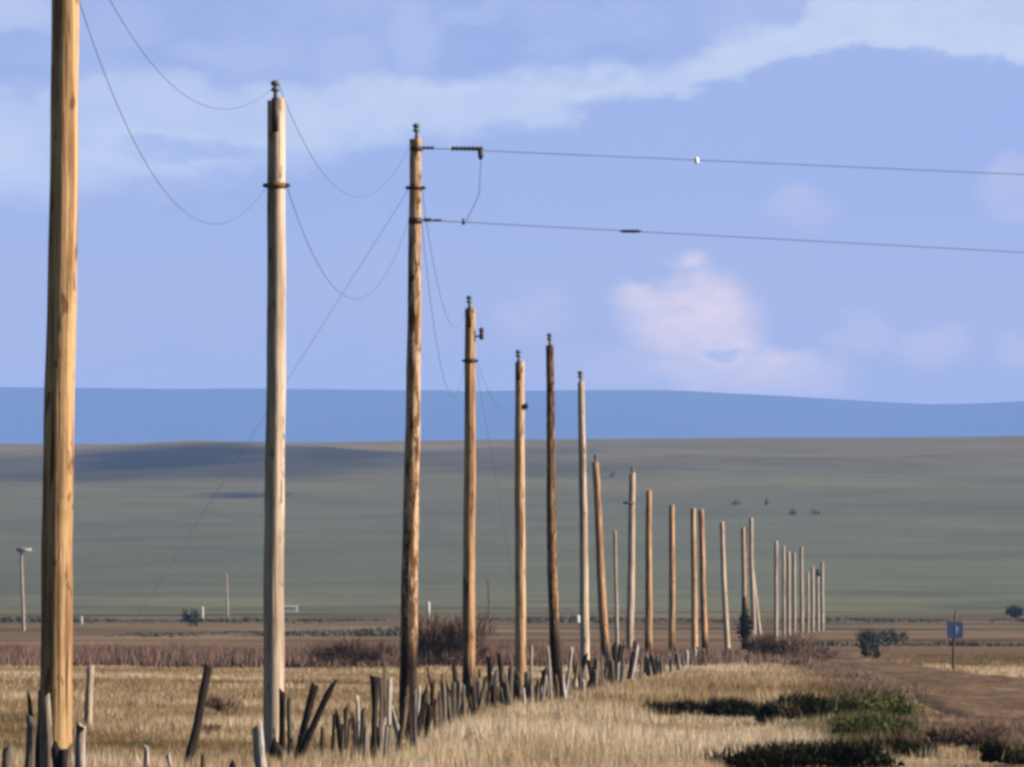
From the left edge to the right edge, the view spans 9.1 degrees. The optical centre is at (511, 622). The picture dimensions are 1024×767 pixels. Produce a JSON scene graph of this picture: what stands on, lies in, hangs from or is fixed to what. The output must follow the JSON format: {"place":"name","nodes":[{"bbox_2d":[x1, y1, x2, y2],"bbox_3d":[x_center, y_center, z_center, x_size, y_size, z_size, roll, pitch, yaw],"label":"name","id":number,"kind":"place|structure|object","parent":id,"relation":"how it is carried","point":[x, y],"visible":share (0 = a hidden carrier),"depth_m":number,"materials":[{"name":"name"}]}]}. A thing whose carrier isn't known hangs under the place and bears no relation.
{"place":"outdoors","nodes":[
{"label":"outdoors","id":0,"kind":"place"},
{"bbox_2d":[0,436,1023,766],"bbox_3d":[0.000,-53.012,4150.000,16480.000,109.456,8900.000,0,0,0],"label":"ground","id":1,"kind":"structure","parent":0,"point":[914,528],"depth_m":1919.01,"materials":[{"name":"plant"}]},
{"bbox_2d":[2,743,12,766],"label":"fence stake","id":2,"kind":"object","parent":1,"relation":"on","point":[7,753],"visible":1,"depth_m":66.95,"materials":[{"name":"grey wood"}]},
{"bbox_2d":[16,546,30,630],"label":"utility pole","id":3,"kind":"object","parent":1,"relation":"on","point":[21,549],"visible":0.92,"depth_m":719.85,"materials":[{"name":"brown wood"}]},
{"bbox_2d":[24,713,36,766],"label":"fence stake","id":4,"kind":"object","parent":1,"relation":"on","point":[31,724],"visible":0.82,"depth_m":66.65,"materials":[{"name":"grey wood"}]},
{"bbox_2d":[35,690,39,766],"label":"fence stake","id":5,"kind":"object","parent":1,"relation":"on","point":[37,752],"visible":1,"depth_m":66.35,"materials":[{"name":"brown wood"}]},
{"bbox_2d":[41,693,52,766],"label":"fence stake","id":6,"kind":"object","parent":1,"relation":"on","point":[47,726],"visible":1,"depth_m":65.77,"materials":[{"name":"beige wood"}]},
{"bbox_2d":[51,740,61,766],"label":"fence stake","id":7,"kind":"object","parent":1,"relation":"on","point":[56,754],"visible":1,"depth_m":65.49,"materials":[{"name":"brown wood"}]},
{"bbox_2d":[39,0,78,766],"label":"utility pole","id":8,"kind":"object","parent":1,"relation":"on","point":[57,576],"visible":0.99,"depth_m":65.87,"materials":[{"name":"brown wood"}]},
{"bbox_2d":[79,1,265,223],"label":"power line","id":9,"kind":"object","parent":8,"relation":"attached to","point":[129,131],"visible":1,"depth_m":69.09,"materials":[{"name":"metal"}]},
{"bbox_2d":[61,744,71,766],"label":"fence stake","id":10,"kind":"object","parent":1,"relation":"on","point":[66,757],"visible":1,"depth_m":65.47,"materials":[{"name":"grey wood"}]},
{"bbox_2d":[74,720,85,766],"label":"fence stake","id":11,"kind":"object","parent":1,"relation":"on","point":[79,753],"visible":1,"depth_m":66.51,"materials":[{"name":"grey wood"}]},
{"bbox_2d":[84,665,93,726],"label":"fence stake","id":12,"kind":"object","parent":1,"relation":"on","point":[88,707],"visible":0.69,"depth_m":95.92,"materials":[{"name":"beige wood"}]},
{"bbox_2d":[181,607,200,625],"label":"shrub","id":13,"kind":"object","parent":1,"relation":"on","point":[194,616],"visible":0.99,"depth_m":819.71,"materials":[{"name":"green plant"}]},
{"bbox_2d":[182,663,212,766],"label":"fence stake","id":14,"kind":"object","parent":1,"relation":"on","point":[198,717],"visible":0.98,"depth_m":69.99,"materials":[{"name":"brown wood"}]},
{"bbox_2d":[200,723,222,735],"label":"shrub","id":15,"kind":"object","parent":1,"relation":"on","point":[205,727],"visible":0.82,"depth_m":90.02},
{"bbox_2d":[191,693,242,720],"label":"shrub","id":16,"kind":"object","parent":1,"relation":"on","point":[217,705],"visible":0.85,"depth_m":99.96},
{"bbox_2d":[252,720,266,766],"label":"fence stake","id":17,"kind":"object","parent":1,"relation":"on","point":[258,747],"visible":1,"depth_m":66.80,"materials":[{"name":"grey wood"}]},
{"bbox_2d":[263,80,289,756],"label":"utility pole","id":18,"kind":"object","parent":1,"relation":"on","point":[276,185],"visible":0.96,"depth_m":77.90,"materials":[{"name":"brown wood"}]},
{"bbox_2d":[269,735,284,763],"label":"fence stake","id":19,"kind":"object","parent":1,"relation":"on","point":[276,748],"visible":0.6,"depth_m":71.92,"materials":[{"name":"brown wood"}]},
{"bbox_2d":[278,688,285,748],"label":"fence stake","id":20,"kind":"object","parent":1,"relation":"on","point":[281,739],"visible":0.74,"depth_m":74.95,"materials":[{"name":"brown wood"}]},
{"bbox_2d":[287,696,292,757],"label":"fence stake","id":21,"kind":"object","parent":1,"relation":"on","point":[289,726],"visible":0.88,"depth_m":73.96,"materials":[{"name":"brown wood"}]},
{"bbox_2d":[97,625,505,636],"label":"sage rows","id":22,"kind":"object","parent":1,"relation":"on","point":[389,631],"visible":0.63,"depth_m":662.39,"materials":[{"name":"brown plant"}]},
{"bbox_2d":[294,683,318,756],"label":"fence stake","id":23,"kind":"object","parent":1,"relation":"on","point":[313,690],"visible":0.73,"depth_m":73.42,"materials":[{"name":"brown wood"}]},
{"bbox_2d":[294,679,337,763],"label":"fence stake","id":24,"kind":"object","parent":1,"relation":"on","point":[304,745],"visible":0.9,"depth_m":72.44,"materials":[{"name":"brown wood"}]},
{"bbox_2d":[319,725,324,759],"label":"fence stake","id":25,"kind":"object","parent":1,"relation":"on","point":[322,735],"visible":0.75,"depth_m":73.94,"materials":[{"name":"brown wood"}]},
{"bbox_2d":[331,714,334,756],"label":"fence stake","id":26,"kind":"object","parent":1,"relation":"on","point":[333,734],"visible":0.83,"depth_m":74.03,"materials":[{"name":"brown wood"}]},
{"bbox_2d":[335,709,343,759],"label":"fence stake","id":27,"kind":"object","parent":1,"relation":"on","point":[338,725],"visible":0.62,"depth_m":74.52,"materials":[{"name":"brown wood"}]},
{"bbox_2d":[343,705,347,750],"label":"fence stake","id":28,"kind":"object","parent":1,"relation":"on","point":[345,718],"visible":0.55,"depth_m":79.01,"materials":[{"name":"brown wood"}]},
{"bbox_2d":[303,634,399,666],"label":"shrub","id":29,"kind":"object","parent":1,"relation":"on","point":[355,651],"visible":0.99,"depth_m":225.74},
{"bbox_2d":[356,695,359,751],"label":"fence stake","id":30,"kind":"object","parent":1,"relation":"on","point":[357,715],"visible":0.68,"depth_m":76.95,"materials":[{"name":"grey wood"}]},
{"bbox_2d":[359,707,365,755],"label":"fence stake","id":31,"kind":"object","parent":1,"relation":"on","point":[363,715],"visible":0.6,"depth_m":75.97,"materials":[{"name":"brown wood"}]},
{"bbox_2d":[362,725,367,761],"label":"fence stake","id":32,"kind":"object","parent":1,"relation":"on","point":[365,736],"visible":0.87,"depth_m":74.64,"materials":[{"name":"grey wood"}]},
{"bbox_2d":[369,674,380,758],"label":"fence stake","id":33,"kind":"object","parent":1,"relation":"on","point":[375,684],"visible":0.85,"depth_m":77.06,"materials":[{"name":"brown wood"}]},
{"bbox_2d":[378,678,382,756],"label":"fence stake","id":34,"kind":"object","parent":1,"relation":"on","point":[380,742],"visible":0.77,"depth_m":78.00,"materials":[{"name":"grey wood"}]},
{"bbox_2d":[383,661,386,724],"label":"fence stake","id":35,"kind":"object","parent":1,"relation":"on","point":[384,694],"visible":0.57,"depth_m":79.94,"materials":[{"name":"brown wood"}]},
{"bbox_2d":[383,724,388,756],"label":"fence stake","id":36,"kind":"object","parent":1,"relation":"on","point":[386,731],"visible":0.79,"depth_m":77.77,"materials":[{"name":"grey wood"}]},
{"bbox_2d":[387,677,391,748],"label":"fence stake","id":37,"kind":"object","parent":1,"relation":"on","point":[389,697],"visible":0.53,"depth_m":81.94,"materials":[{"name":"grey wood"}]},
{"bbox_2d":[391,706,404,747],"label":"fence stake","id":38,"kind":"object","parent":1,"relation":"on","point":[395,723],"visible":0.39,"depth_m":83.91,"materials":[{"name":"grey wood"}]},
{"bbox_2d":[395,694,408,750],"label":"fence stake","id":39,"kind":"object","parent":1,"relation":"on","point":[400,737],"visible":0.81,"depth_m":82.34,"materials":[{"name":"brown wood"}]},
{"bbox_2d":[0,636,816,667],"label":"willow brush","id":40,"kind":"object","parent":1,"relation":"on","point":[196,656],"visible":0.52,"depth_m":231.73,"materials":[{"name":"plant"}]},
{"bbox_2d":[399,123,425,732],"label":"utility pole","id":41,"kind":"object","parent":1,"relation":"on","point":[409,623],"visible":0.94,"depth_m":88.92,"materials":[{"name":"brown wood"}]},
{"bbox_2d":[72,191,407,718],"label":"guy wire","id":42,"kind":"object","parent":41,"relation":"attached to","point":[255,430],"visible":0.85,"depth_m":89.00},
{"bbox_2d":[423,146,1023,174],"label":"power line","id":43,"kind":"object","parent":41,"relation":"attached to","point":[480,150],"visible":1,"depth_m":89.73,"materials":[{"name":"metal"}]},
{"bbox_2d":[423,218,1023,252],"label":"power line","id":44,"kind":"object","parent":41,"relation":"attached to","point":[463,223],"visible":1,"depth_m":89.96,"materials":[{"name":"metal"}]},
{"bbox_2d":[412,687,417,747],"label":"fence stake","id":45,"kind":"object","parent":1,"relation":"on","point":[414,719],"visible":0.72,"depth_m":84.00,"materials":[{"name":"grey wood"}]},
{"bbox_2d":[417,682,427,736],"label":"fence stake","id":46,"kind":"object","parent":1,"relation":"on","point":[420,714],"visible":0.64,"depth_m":85.50,"materials":[{"name":"brown wood"}]},
{"bbox_2d":[422,703,432,739],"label":"fence stake","id":47,"kind":"object","parent":1,"relation":"on","point":[427,724],"visible":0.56,"depth_m":88.92,"materials":[{"name":"brown wood"}]},
{"bbox_2d":[430,679,436,729],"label":"fence stake","id":48,"kind":"object","parent":1,"relation":"on","point":[433,685],"visible":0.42,"depth_m":94.89,"materials":[{"name":"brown wood"}]},
{"bbox_2d":[441,682,446,727],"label":"fence stake","id":49,"kind":"object","parent":1,"relation":"on","point":[444,703],"visible":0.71,"depth_m":96.13,"materials":[{"name":"grey wood"}]},
{"bbox_2d":[397,610,496,666],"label":"shrub","id":50,"kind":"object","parent":1,"relation":"on","point":[447,637],"visible":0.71,"depth_m":223.57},
{"bbox_2d":[456,680,461,718],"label":"fence stake","id":51,"kind":"object","parent":1,"relation":"on","point":[459,691],"visible":0.52,"depth_m":104.89,"materials":[{"name":"grey wood"}]},
{"bbox_2d":[461,683,465,715],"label":"fence stake","id":52,"kind":"object","parent":1,"relation":"on","point":[463,708],"visible":0.53,"depth_m":108.42,"materials":[{"name":"grey wood"}]},
{"bbox_2d":[462,296,483,698],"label":"utility pole","id":53,"kind":"object","parent":1,"relation":"on","point":[468,604],"visible":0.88,"depth_m":129.90,"materials":[{"name":"brown wood"}]},
{"bbox_2d":[476,677,482,707],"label":"fence stake","id":54,"kind":"object","parent":1,"relation":"on","point":[478,686],"visible":0.52,"depth_m":118.72,"materials":[{"name":"grey wood"}]},
{"bbox_2d":[487,656,493,702],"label":"fence stake","id":55,"kind":"object","parent":1,"relation":"on","point":[489,665],"visible":0.41,"depth_m":125.39,"materials":[{"name":"brown wood"}]},
{"bbox_2d":[497,653,503,686],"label":"fence stake","id":56,"kind":"object","parent":1,"relation":"on","point":[500,670],"visible":0.56,"depth_m":136.10,"materials":[{"name":"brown wood"}]},
{"bbox_2d":[507,665,512,696],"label":"fence stake","id":57,"kind":"object","parent":1,"relation":"on","point":[510,677],"visible":0.49,"depth_m":130.57,"materials":[{"name":"grey wood"}]},
{"bbox_2d":[0,652,1023,766],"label":"dry grass","id":58,"kind":"structure","parent":1,"relation":"on","point":[481,739],"depth_m":99.98,"materials":[{"name":"plant"}]},
{"bbox_2d":[0,614,1023,622],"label":"sage lines","id":59,"kind":"object","parent":1,"relation":"on","point":[540,619],"visible":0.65,"depth_m":929.70,"materials":[{"name":"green plant"}]},
{"bbox_2d":[515,350,528,686],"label":"utility pole","id":60,"kind":"object","parent":1,"relation":"on","point":[521,405],"visible":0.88,"depth_m":149.90,"materials":[{"name":"beige wood"}]},
{"bbox_2d":[530,645,532,704],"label":"fence stake","id":61,"kind":"object","parent":1,"relation":"on","point":[531,671],"visible":0.69,"depth_m":120.76,"materials":[{"name":"grey wood"}]},
{"bbox_2d":[546,645,552,703],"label":"fence stake","id":62,"kind":"object","parent":1,"relation":"on","point":[549,673],"visible":0.68,"depth_m":118.47,"materials":[{"name":"grey wood"}]},
{"bbox_2d":[546,333,562,686],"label":"utility pole","id":63,"kind":"object","parent":1,"relation":"on","point":[555,650],"visible":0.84,"depth_m":131.92,"materials":[{"name":"brown wood"}]},
{"bbox_2d":[565,646,573,693],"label":"fence stake","id":64,"kind":"object","parent":1,"relation":"on","point":[569,667],"visible":0.67,"depth_m":136.12,"materials":[{"name":"grey wood"}]},
{"bbox_2d":[577,371,589,681],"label":"utility pole","id":65,"kind":"object","parent":1,"relation":"on","point":[584,630],"visible":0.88,"depth_m":165.92,"materials":[{"name":"brown wood"}]},
{"bbox_2d":[592,454,609,659],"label":"utility pole","id":66,"kind":"object","parent":1,"relation":"on","point":[603,623],"visible":0.84,"depth_m":239.88,"materials":[{"name":"brown wood"}]},
{"bbox_2d":[613,531,618,646],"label":"utility pole","id":67,"kind":"object","parent":1,"relation":"on","point":[615,587],"visible":0.84,"depth_m":399.90,"materials":[{"name":"brown wood"}]},
{"bbox_2d":[623,467,634,653],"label":"utility pole","id":68,"kind":"object","parent":1,"relation":"on","point":[630,582],"visible":0.84,"depth_m":261.88,"materials":[{"name":"brown wood"}]},
{"bbox_2d":[629,645,638,679],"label":"fence stake","id":69,"kind":"object","parent":1,"relation":"on","point":[634,663],"visible":0.76,"depth_m":172.98,"materials":[{"name":"grey wood"}]},
{"bbox_2d":[644,490,651,652],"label":"utility pole","id":70,"kind":"object","parent":1,"relation":"on","point":[648,590],"visible":0.85,"depth_m":271.88,"materials":[{"name":"brown wood"}]},
{"bbox_2d":[668,505,674,650],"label":"utility pole","id":71,"kind":"object","parent":1,"relation":"on","point":[671,633],"visible":0.79,"depth_m":291.88,"materials":[{"name":"brown wood"}]},
{"bbox_2d":[641,696,705,715],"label":"shrub","id":72,"kind":"object","parent":1,"relation":"on","point":[684,706],"visible":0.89,"depth_m":109.83,"materials":[{"name":"green plant"}]},
{"bbox_2d":[690,508,697,649],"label":"utility pole","id":73,"kind":"object","parent":1,"relation":"on","point":[694,623],"visible":0.84,"depth_m":299.88,"materials":[{"name":"beige wood"}]},
{"bbox_2d":[698,509,707,652],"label":"utility pole","id":74,"kind":"object","parent":1,"relation":"on","point":[704,630],"visible":0.88,"depth_m":304.88,"materials":[{"name":"brown wood"}]},
{"bbox_2d":[720,521,729,651],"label":"utility pole","id":75,"kind":"object","parent":1,"relation":"on","point":[724,600],"visible":0.88,"depth_m":321.89,"materials":[{"name":"brown wood"}]},
{"bbox_2d":[697,695,762,717],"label":"shrub","id":76,"kind":"object","parent":1,"relation":"on","point":[731,706],"visible":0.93,"depth_m":107.78,"materials":[{"name":"green plant"}]},
{"bbox_2d":[735,597,752,649],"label":"conifer tree","id":77,"kind":"object","parent":1,"relation":"on","point":[745,623],"visible":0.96,"depth_m":379.85,"materials":[{"name":"plant"}]},
{"bbox_2d":[741,527,746,602],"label":"utility pole","id":78,"kind":"object","parent":1,"relation":"on","point":[743,566],"visible":0.57,"depth_m":399.88,"materials":[{"name":"brown wood"}]},
{"bbox_2d":[745,528,747,611],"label":"utility pole","id":79,"kind":"object","parent":1,"relation":"on","point":[746,533],"visible":0.42,"depth_m":439.92,"materials":[{"name":"brown wood"}]},
{"bbox_2d":[749,517,756,637],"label":"utility pole","id":80,"kind":"object","parent":1,"relation":"on","point":[752,595],"visible":0.84,"depth_m":429.88,"materials":[{"name":"brown wood"}]},
{"bbox_2d":[754,573,761,635],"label":"utility pole","id":81,"kind":"object","parent":1,"relation":"on","point":[758,625],"visible":0.37,"depth_m":459.87,"materials":[{"name":"brown wood"}]},
{"bbox_2d":[774,541,777,638],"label":"utility pole","id":82,"kind":"object","parent":1,"relation":"on","point":[775,585],"visible":0.88,"depth_m":559.87,"materials":[{"name":"brown wood"}]},
{"bbox_2d":[782,546,785,635],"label":"utility pole","id":83,"kind":"object","parent":1,"relation":"on","point":[783,595],"visible":0.85,"depth_m":569.89,"materials":[{"name":"brown wood"}]},
{"bbox_2d":[787,551,790,636],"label":"utility pole","id":84,"kind":"object","parent":1,"relation":"on","point":[788,597],"visible":0.86,"depth_m":589.86,"materials":[{"name":"brown wood"}]},
{"bbox_2d":[741,629,841,661],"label":"shrub","id":85,"kind":"object","parent":1,"relation":"on","point":[765,642],"visible":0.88,"depth_m":261.82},
{"bbox_2d":[792,553,795,637],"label":"utility pole","id":86,"kind":"object","parent":1,"relation":"on","point":[793,592],"visible":0.88,"depth_m":599.87,"materials":[{"name":"brown wood"}]},
{"bbox_2d":[751,686,845,722],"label":"shrub","id":87,"kind":"object","parent":1,"relation":"on","point":[793,705],"visible":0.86,"depth_m":97.89,"materials":[{"name":"green plant"}]},
{"bbox_2d":[800,546,803,637],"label":"utility pole","id":88,"kind":"object","parent":1,"relation":"on","point":[801,596],"visible":0.85,"depth_m":609.87,"materials":[{"name":"brown wood"}]},
{"bbox_2d":[702,733,904,766],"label":"shrub","id":89,"kind":"object","parent":1,"relation":"on","point":[838,753],"visible":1,"depth_m":71.49,"materials":[{"name":"green plant"}]},
{"bbox_2d":[811,567,814,631],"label":"utility pole","id":90,"kind":"object","parent":1,"relation":"on","point":[812,600],"visible":0.81,"depth_m":719.85,"materials":[{"name":"brown wood"}]},
{"bbox_2d":[816,569,819,630],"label":"utility pole","id":91,"kind":"object","parent":1,"relation":"on","point":[817,602],"visible":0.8,"depth_m":729.85,"materials":[{"name":"brown wood"}]},
{"bbox_2d":[820,562,823,630],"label":"utility pole","id":92,"kind":"object","parent":1,"relation":"on","point":[822,594],"visible":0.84,"depth_m":739.84,"materials":[{"name":"brown wood"}]},
{"bbox_2d":[767,660,931,699],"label":"roadside weeds","id":93,"kind":"object","parent":1,"relation":"on","point":[847,674],"visible":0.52,"depth_m":165.56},
{"bbox_2d":[768,705,939,745],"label":"olive weeds","id":94,"kind":"object","parent":1,"relation":"on","point":[823,723],"visible":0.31,"depth_m":92.14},
{"bbox_2d":[809,684,913,716],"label":"shrub","id":95,"kind":"object","parent":1,"relation":"on","point":[876,701],"visible":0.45,"depth_m":103.62,"materials":[{"name":"green plant"}]},
{"bbox_2d":[824,707,928,740],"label":"shrub","id":96,"kind":"object","parent":1,"relation":"on","point":[865,722],"visible":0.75,"depth_m":87.65,"materials":[{"name":"green plant"}]},
{"bbox_2d":[740,640,1023,646],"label":"distant brush","id":97,"kind":"object","parent":1,"relation":"on","point":[957,643],"visible":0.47,"depth_m":433.52,"materials":[{"name":"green plant"}]},
{"bbox_2d":[854,625,910,650],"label":"shrub","id":98,"kind":"object","parent":1,"relation":"on","point":[875,639],"visible":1,"depth_m":344.58,"materials":[{"name":"green plant"}]},
{"bbox_2d":[866,733,939,757],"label":"shrub","id":99,"kind":"object","parent":1,"relation":"on","point":[900,747],"visible":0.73,"depth_m":77.70,"materials":[{"name":"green plant"}]},
{"bbox_2d":[893,724,1011,754],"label":"shrub","id":100,"kind":"object","parent":1,"relation":"on","point":[968,735],"visible":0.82,"depth_m":78.70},
{"bbox_2d":[947,609,962,670],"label":"road sign","id":101,"kind":"object","parent":1,"relation":"on","point":[954,629],"visible":0.93,"depth_m":212.93,"materials":[{"name":"blue metal"}]},
{"bbox_2d":[889,712,1023,745],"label":"dead weeds","id":102,"kind":"object","parent":1,"relation":"on","point":[1014,729],"visible":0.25,"depth_m":91.70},
{"bbox_2d":[976,734,1023,766],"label":"shrub","id":103,"kind":"object","parent":1,"relation":"on","point":[991,752],"visible":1,"depth_m":72.79,"materials":[{"name":"green plant"}]},
{"bbox_2d":[1005,604,1023,617],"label":"shrub","id":104,"kind":"object","parent":1,"relation":"on","point":[1014,611],"visible":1,"depth_m":999.76,"materials":[{"name":"green plant"}]},
{"bbox_2d":[0,387,1023,443],"bbox_3d":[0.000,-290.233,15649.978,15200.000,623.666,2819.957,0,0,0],"label":"mountains","id":105,"kind":"structure","parent":0,"point":[118,416],"depth_m":15797.73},
{"bbox_2d":[0,0,1023,403],"label":"sky","id":106,"kind":"structure","parent":0,"point":[168,298],"materials":[{"name":"blue"}]},
{"bbox_2d":[810,653,1023,746],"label":"dirt track","id":107,"kind":"structure","parent":0,"point":[1002,695],"depth_m":150.32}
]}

